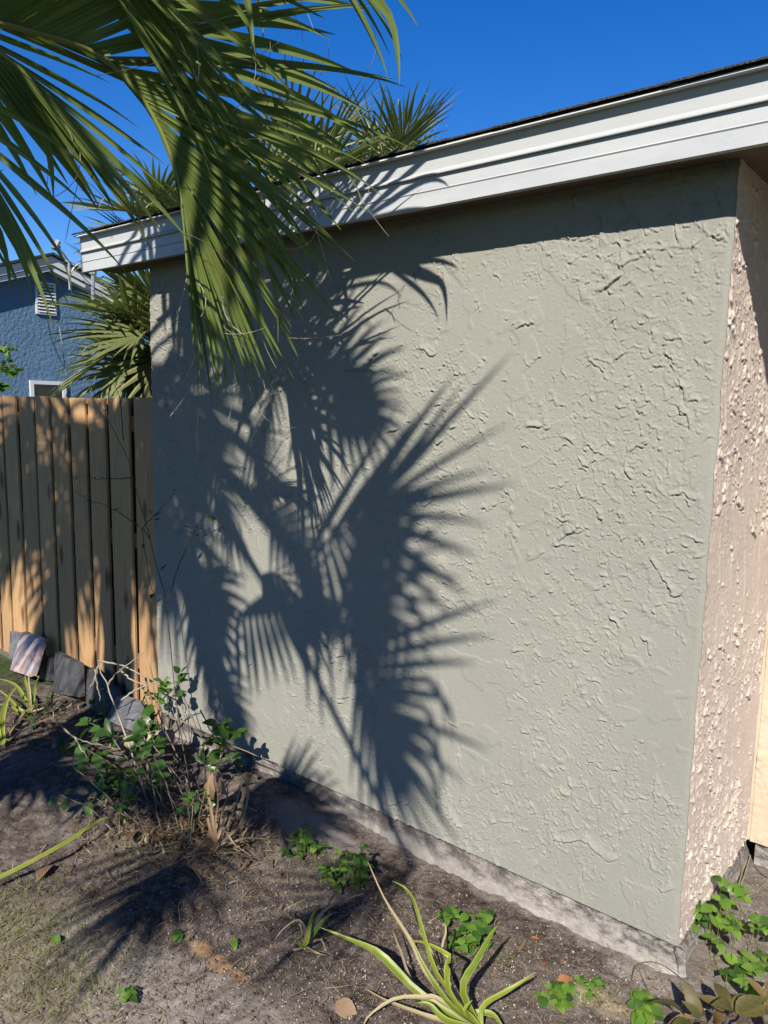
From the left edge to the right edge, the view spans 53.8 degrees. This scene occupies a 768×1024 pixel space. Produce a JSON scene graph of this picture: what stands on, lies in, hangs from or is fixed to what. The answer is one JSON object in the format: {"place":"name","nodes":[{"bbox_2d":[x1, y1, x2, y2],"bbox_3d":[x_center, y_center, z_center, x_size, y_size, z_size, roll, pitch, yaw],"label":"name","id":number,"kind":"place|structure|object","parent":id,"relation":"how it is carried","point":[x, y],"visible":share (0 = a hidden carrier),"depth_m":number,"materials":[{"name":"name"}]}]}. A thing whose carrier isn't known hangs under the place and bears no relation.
{"place":"outdoors","nodes":[
{"label":"outdoors","id":0,"kind":"place"},
{"bbox_2d":[0,252,150,398],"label":"neighbour house","id":1,"kind":"structure","parent":0,"point":[24,328],"depth_m":15.63,"materials":[{"name":"blue paint"}]},
{"bbox_2d":[29,380,66,397],"bbox_3d":[-7.030,-2.190,15.880,0.060,1.100,0.769,7,10,39],"label":"window","id":2,"kind":"structure","parent":1,"relation":"in","point":[36,388],"depth_m":15.77,"materials":[{"name":"white paint"}]},
{"bbox_2d":[51,239,80,289],"bbox_3d":[-6.352,-4.982,15.342,0.120,0.945,0.762,7,10,39],"label":"roof antenna","id":3,"kind":"object","parent":1,"relation":"on","point":[58,243],"visible":0.6,"depth_m":15.29,"materials":[{"name":"silver metal"}]},
{"bbox_2d":[89,271,96,299],"bbox_3d":[-6.048,-4.718,15.756,0.140,0.602,0.141,3,8,17],"label":"vent pipe","id":4,"kind":"object","parent":1,"relation":"on","point":[92,281],"visible":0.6,"depth_m":15.72,"materials":[{"name":"silver metal"}]},
{"bbox_2d":[0,646,767,1023],"bbox_3d":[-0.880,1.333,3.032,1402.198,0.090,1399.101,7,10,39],"label":"ground","id":5,"kind":"structure","parent":0,"point":[28,786],"depth_m":2.66,"materials":[{"name":"soil"}]},
{"bbox_2d":[0,342,24,392],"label":"shrub","id":6,"kind":"object","parent":5,"relation":"on","point":[4,350],"visible":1,"depth_m":6.60,"materials":[{"name":"green plant"}]},
{"bbox_2d":[9,631,20,659],"bbox_3d":[-2.542,0.957,5.207,0.153,0.276,0.060,7,10,39],"label":"stone slab","id":7,"kind":"object","parent":5,"relation":"on","point":[14,638],"depth_m":5.21,"materials":[{"name":"grey stone"}]},
{"bbox_2d":[10,631,47,676],"bbox_3d":[-2.289,0.919,4.879,0.398,0.206,0.165,7,10,39],"label":"stone slab","id":8,"kind":"object","parent":5,"relation":"on","point":[29,652],"depth_m":4.85,"materials":[{"name":"pink stone"}]},
{"bbox_2d":[0,686,66,744],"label":"strap plant","id":9,"kind":"object","parent":5,"relation":"on","point":[3,739],"visible":0.99,"depth_m":4.03,"materials":[{"name":"green plant"}]},
{"bbox_2d":[0,673,69,713],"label":"strap plant","id":10,"kind":"object","parent":5,"relation":"on","point":[17,708],"visible":0.94,"depth_m":4.31,"materials":[{"name":"green plant"}]},
{"bbox_2d":[35,865,52,880],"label":"fallen leaf","id":11,"kind":"object","parent":5,"relation":"on","point":[43,870],"visible":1,"depth_m":2.86,"materials":[{"name":"brown plant"}]},
{"bbox_2d":[39,655,54,680],"bbox_3d":[-2.139,1.008,4.839,0.226,0.147,0.080,7,10,39],"label":"stone slab","id":12,"kind":"object","parent":5,"relation":"on","point":[47,668],"depth_m":4.83,"materials":[{"name":"stone"}]},
{"bbox_2d":[0,817,116,878],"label":"leaf blade","id":13,"kind":"object","parent":5,"relation":"on","point":[32,860],"visible":1,"depth_m":2.87,"materials":[{"name":"green plant"}]},
{"bbox_2d":[13,691,110,741],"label":"shrub","id":14,"kind":"object","parent":5,"relation":"on","point":[92,702],"visible":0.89,"depth_m":4.25,"materials":[{"name":"green plant"}]},
{"bbox_2d":[53,651,84,696],"bbox_3d":[-1.911,1.007,4.604,0.442,0.213,0.110,7,10,39],"label":"stone slab","id":15,"kind":"object","parent":5,"relation":"on","point":[69,678],"depth_m":4.59,"materials":[{"name":"stone"}]},
{"bbox_2d":[0,396,160,722],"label":"wooden fence","id":16,"kind":"object","parent":5,"relation":"on","point":[74,577],"visible":0.72,"depth_m":4.58,"materials":[{"name":"brown wood"}]},
{"bbox_2d":[36,243,151,399],"bbox_3d":[-1.463,-0.291,5.117,1.562,2.841,1.566,-2,8,-19],"label":"palm tree","id":17,"kind":"object","parent":5,"relation":"on","point":[130,313],"visible":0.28,"depth_m":4.70,"materials":[{"name":"green plant"}]},
{"bbox_2d":[86,667,120,716],"bbox_3d":[-1.612,1.098,4.366,0.494,0.295,0.130,7,10,39],"label":"stone slab","id":18,"kind":"object","parent":5,"relation":"on","point":[93,693],"depth_m":4.40,"materials":[{"name":"stone"}]},
{"bbox_2d":[57,653,159,805],"bbox_3d":[-1.294,0.956,3.645,0.984,0.552,0.286,7,10,39],"label":"shrub","id":19,"kind":"object","parent":5,"relation":"on","point":[96,671],"visible":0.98,"depth_m":3.73,"materials":[{"name":"brown plant"}]},
{"bbox_2d":[46,704,171,819],"bbox_3d":[-1.339,1.153,3.566,1.155,0.491,0.395,7,10,39],"label":"shrub","id":20,"kind":"object","parent":5,"relation":"on","point":[140,727],"visible":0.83,"depth_m":3.52,"materials":[{"name":"green plant"}]},
{"bbox_2d":[51,153,192,269],"bbox_3d":[-1.834,-1.013,6.661,1.886,3.840,1.856,7,10,39],"label":"palm tree","id":21,"kind":"object","parent":5,"relation":"on","point":[161,195],"visible":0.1,"depth_m":6.13,"materials":[{"name":"palm leaf"},{"name":"bark"}]},
{"bbox_2d":[107,694,145,730],"bbox_3d":[-1.416,1.096,4.163,0.382,0.086,0.170,7,10,39],"label":"stone slab","id":22,"kind":"object","parent":5,"relation":"on","point":[130,707],"depth_m":4.16,"materials":[{"name":"grey stone"}]},
{"bbox_2d":[116,986,138,1003],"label":"weed","id":23,"kind":"object","parent":5,"relation":"on","point":[130,994],"visible":1,"depth_m":2.25,"materials":[{"name":"green plant"}]},
{"bbox_2d":[126,831,135,840],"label":"fallen leaf","id":24,"kind":"object","parent":5,"relation":"on","point":[130,835],"visible":1,"depth_m":3.03,"materials":[{"name":"brown plant"}]},
{"bbox_2d":[109,729,174,751],"bbox_3d":[-1.196,1.130,3.740,0.317,0.126,0.070,2,8,3],"label":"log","id":25,"kind":"object","parent":5,"relation":"on","point":[123,746],"visible":0.46,"depth_m":3.72,"materials":[{"name":"beige wood"}]},
{"bbox_2d":[47,710,243,843],"bbox_3d":[-0.992,1.146,3.201,0.730,0.356,0.545,6,9,30],"label":"shrub","id":26,"kind":"object","parent":5,"relation":"on","point":[143,750],"visible":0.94,"depth_m":3.17,"materials":[{"name":"green plant"}]},
{"bbox_2d":[74,345,224,791],"bbox_3d":[-1.216,0.169,3.879,0.273,2.062,1.500,-5,10,-40],"label":"shrub","id":27,"kind":"object","parent":5,"relation":"on","point":[157,513],"visible":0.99,"depth_m":3.86,"materials":[{"name":"brown plant"}]},
{"bbox_2d":[145,666,189,822],"bbox_3d":[-0.975,1.030,3.614,0.211,0.469,0.926,-3,9,-28],"label":"shrub","id":28,"kind":"object","parent":5,"relation":"on","point":[166,683],"visible":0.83,"depth_m":3.83,"materials":[{"name":"green plant"}]},
{"bbox_2d":[171,929,182,942],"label":"weed","id":29,"kind":"object","parent":5,"relation":"on","point":[177,936],"visible":1,"depth_m":2.52,"materials":[{"name":"green plant"}]},
{"bbox_2d":[175,876,190,883],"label":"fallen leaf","id":30,"kind":"object","parent":5,"relation":"on","point":[180,879],"visible":1,"depth_m":2.80,"materials":[{"name":"plant"}]},
{"bbox_2d":[136,666,277,843],"bbox_3d":[-0.957,1.046,3.428,1.018,0.502,0.456,7,10,39],"label":"shrub","id":31,"kind":"object","parent":5,"relation":"on","point":[175,719],"visible":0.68,"depth_m":3.55,"materials":[{"name":"brown plant"}]},
{"bbox_2d":[0,0,417,447],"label":"palm tree","id":32,"kind":"object","parent":5,"relation":"on","point":[217,174],"visible":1,"depth_m":2.26,"materials":[{"name":"green plant"}]},
{"bbox_2d":[195,717,249,819],"bbox_3d":[-0.718,1.107,3.381,0.238,0.381,0.316,-1,8,-16],"label":"shrub","id":33,"kind":"object","parent":5,"relation":"on","point":[223,732],"visible":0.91,"depth_m":3.38,"materials":[{"name":"green plant"}]},
{"bbox_2d":[187,768,262,854],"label":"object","id":34,"kind":"object","parent":5,"relation":"on","point":[215,834],"visible":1,"depth_m":3.02,"materials":[{"name":"beige plant"}]},
{"bbox_2d":[204,773,226,798],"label":"rust leaf","id":35,"kind":"object","parent":34,"relation":"hanging from","point":[213,789],"visible":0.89,"depth_m":3.16,"materials":[{"name":"brown plant"}]},
{"bbox_2d":[229,938,237,949],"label":"fallen leaf","id":36,"kind":"object","parent":5,"relation":"on","point":[233,942],"visible":1,"depth_m":2.49,"materials":[{"name":"green plant"}]},
{"bbox_2d":[235,841,249,848],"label":"fallen leaf","id":37,"kind":"object","parent":5,"relation":"on","point":[238,843],"visible":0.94,"depth_m":3.04,"materials":[{"name":"brown plant"}]},
{"bbox_2d":[0,688,559,990],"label":"leaf litter","id":38,"kind":"object","parent":5,"relation":"on","point":[201,825],"visible":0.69,"depth_m":3.11,"materials":[{"name":"brown plant"}]},
{"bbox_2d":[210,54,393,182],"bbox_3d":[-0.940,-1.578,7.317,2.942,4.817,2.712,7,10,39],"label":"palm tree","id":39,"kind":"object","parent":5,"relation":"on","point":[336,131],"visible":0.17,"depth_m":6.69,"materials":[{"name":"green palm leaf"},{"name":"bark"}]},
{"bbox_2d":[275,825,329,859],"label":"weed","id":40,"kind":"object","parent":5,"relation":"on","point":[301,835],"visible":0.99,"depth_m":3.02,"materials":[{"name":"green plant"}]},
{"bbox_2d":[0,816,619,1023],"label":"grass","id":41,"kind":"structure","parent":5,"relation":"on","point":[31,946],"depth_m":2.44,"materials":[{"name":"plant"}]},
{"bbox_2d":[276,893,363,955],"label":"strap plant","id":42,"kind":"object","parent":5,"relation":"on","point":[310,933],"visible":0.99,"depth_m":2.47,"materials":[{"name":"green plant"}]},
{"bbox_2d":[318,848,367,892],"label":"weed","id":43,"kind":"object","parent":5,"relation":"on","point":[342,868],"visible":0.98,"depth_m":2.85,"materials":[{"name":"green plant"}]},
{"bbox_2d":[334,997,356,1018],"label":"fallen leaf","id":44,"kind":"object","parent":5,"relation":"on","point":[343,1008],"visible":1,"depth_m":2.23,"materials":[{"name":"beige plant"}]},
{"bbox_2d":[341,844,373,890],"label":"weed","id":45,"kind":"object","parent":5,"relation":"on","point":[361,858],"visible":1,"depth_m":2.80,"materials":[{"name":"green plant"}]},
{"bbox_2d":[0,763,750,1023],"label":"crumbled leaves","id":46,"kind":"object","parent":5,"relation":"on","point":[290,964],"visible":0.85,"depth_m":2.55,"materials":[{"name":"brown plant"}]},
{"bbox_2d":[299,74,463,174],"bbox_3d":[0.071,-1.730,7.888,2.208,5.003,2.050,0,8,-5],"label":"palm tree","id":47,"kind":"object","parent":5,"relation":"on","point":[412,134],"visible":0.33,"depth_m":7.18,"materials":[{"name":"green palm leaf"},{"name":"bark"}]},
{"bbox_2d":[0,782,766,1023],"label":"twig litter","id":48,"kind":"object","parent":5,"relation":"on","point":[257,911],"visible":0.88,"depth_m":2.57,"materials":[{"name":"brown plant"}]},
{"bbox_2d":[0,680,767,1023],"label":"straw","id":49,"kind":"object","parent":5,"relation":"on","point":[204,936],"visible":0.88,"depth_m":2.44,"materials":[{"name":"beige plant"}]},
{"bbox_2d":[51,935,60,942],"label":"fallen leaf","id":50,"kind":"object","parent":49,"relation":"on","point":[56,938],"visible":1,"depth_m":2.47,"materials":[{"name":"green plant"}]},
{"bbox_2d":[0,774,767,1023],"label":"soil crumbs","id":51,"kind":"object","parent":5,"relation":"on","point":[335,992],"visible":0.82,"depth_m":2.42,"materials":[{"name":"brown soil"}]},
{"bbox_2d":[2,795,767,1023],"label":"grit","id":52,"kind":"object","parent":5,"relation":"on","point":[348,963],"visible":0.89,"depth_m":2.41,"materials":[{"name":"gravel"}]},
{"bbox_2d":[71,56,767,977],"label":"house","id":53,"kind":"structure","parent":5,"relation":"on","point":[471,580],"depth_m":2.65,"materials":[{"name":"grey paint"}]},
{"bbox_2d":[320,863,533,1023],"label":"strap plant","id":54,"kind":"object","parent":5,"relation":"on","point":[460,1010],"visible":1,"depth_m":2.15,"materials":[{"name":"green plant"}]},
{"bbox_2d":[435,905,494,955],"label":"weed","id":55,"kind":"object","parent":5,"relation":"on","point":[477,928],"visible":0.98,"depth_m":2.52,"materials":[{"name":"green plant"}]},
{"bbox_2d":[533,981,575,1013],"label":"weed","id":56,"kind":"object","parent":5,"relation":"on","point":[559,990],"visible":1,"depth_m":2.27,"materials":[{"name":"green plant"}]},
{"bbox_2d":[558,974,573,982],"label":"fallen leaf","id":57,"kind":"object","parent":5,"relation":"on","point":[564,978],"visible":0.79,"depth_m":2.37,"materials":[{"name":"orange plant"}]},
{"bbox_2d":[573,975,605,997],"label":"weed","id":58,"kind":"object","parent":5,"relation":"on","point":[589,986],"visible":1,"depth_m":2.34,"materials":[{"name":"green plant"}]},
{"bbox_2d":[626,989,665,1023],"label":"weed","id":59,"kind":"object","parent":5,"relation":"on","point":[645,1008],"visible":0.98,"depth_m":2.21,"materials":[{"name":"green plant"}]},
{"bbox_2d":[631,961,692,986],"bbox_3d":[0.873,1.459,2.393,0.184,0.024,0.073,3,8,13],"label":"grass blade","id":60,"kind":"object","parent":5,"relation":"on","point":[660,964],"visible":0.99,"depth_m":2.40,"materials":[{"name":"brown plant"}]},
{"bbox_2d":[651,978,767,1023],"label":"shrub","id":61,"kind":"object","parent":5,"relation":"on","point":[749,1006],"visible":1,"depth_m":2.05,"materials":[{"name":"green plant"}]},
{"bbox_2d":[691,868,752,959],"bbox_3d":[1.102,1.339,2.539,0.217,0.238,0.300,7,10,39],"label":"weed","id":62,"kind":"object","parent":5,"relation":"on","point":[739,890],"visible":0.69,"depth_m":2.51,"materials":[{"name":"green plant"}]},
{"bbox_2d":[718,886,729,897],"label":"weed","id":63,"kind":"object","parent":5,"relation":"on","point":[724,890],"visible":0.04,"depth_m":2.74,"materials":[{"name":"green plant"}]},
{"bbox_2d":[711,914,767,995],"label":"weed","id":64,"kind":"object","parent":5,"relation":"on","point":[739,970],"visible":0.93,"depth_m":2.38,"materials":[{"name":"green plant"}]},
{"bbox_2d":[717,855,767,915],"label":"dry vine","id":65,"kind":"object","parent":5,"relation":"on","point":[731,893],"visible":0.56,"depth_m":2.86,"materials":[{"name":"plant"}]},
{"bbox_2d":[0,0,767,284],"label":"sky","id":66,"kind":"structure","parent":0,"point":[512,60],"materials":[{"name":"blue"}]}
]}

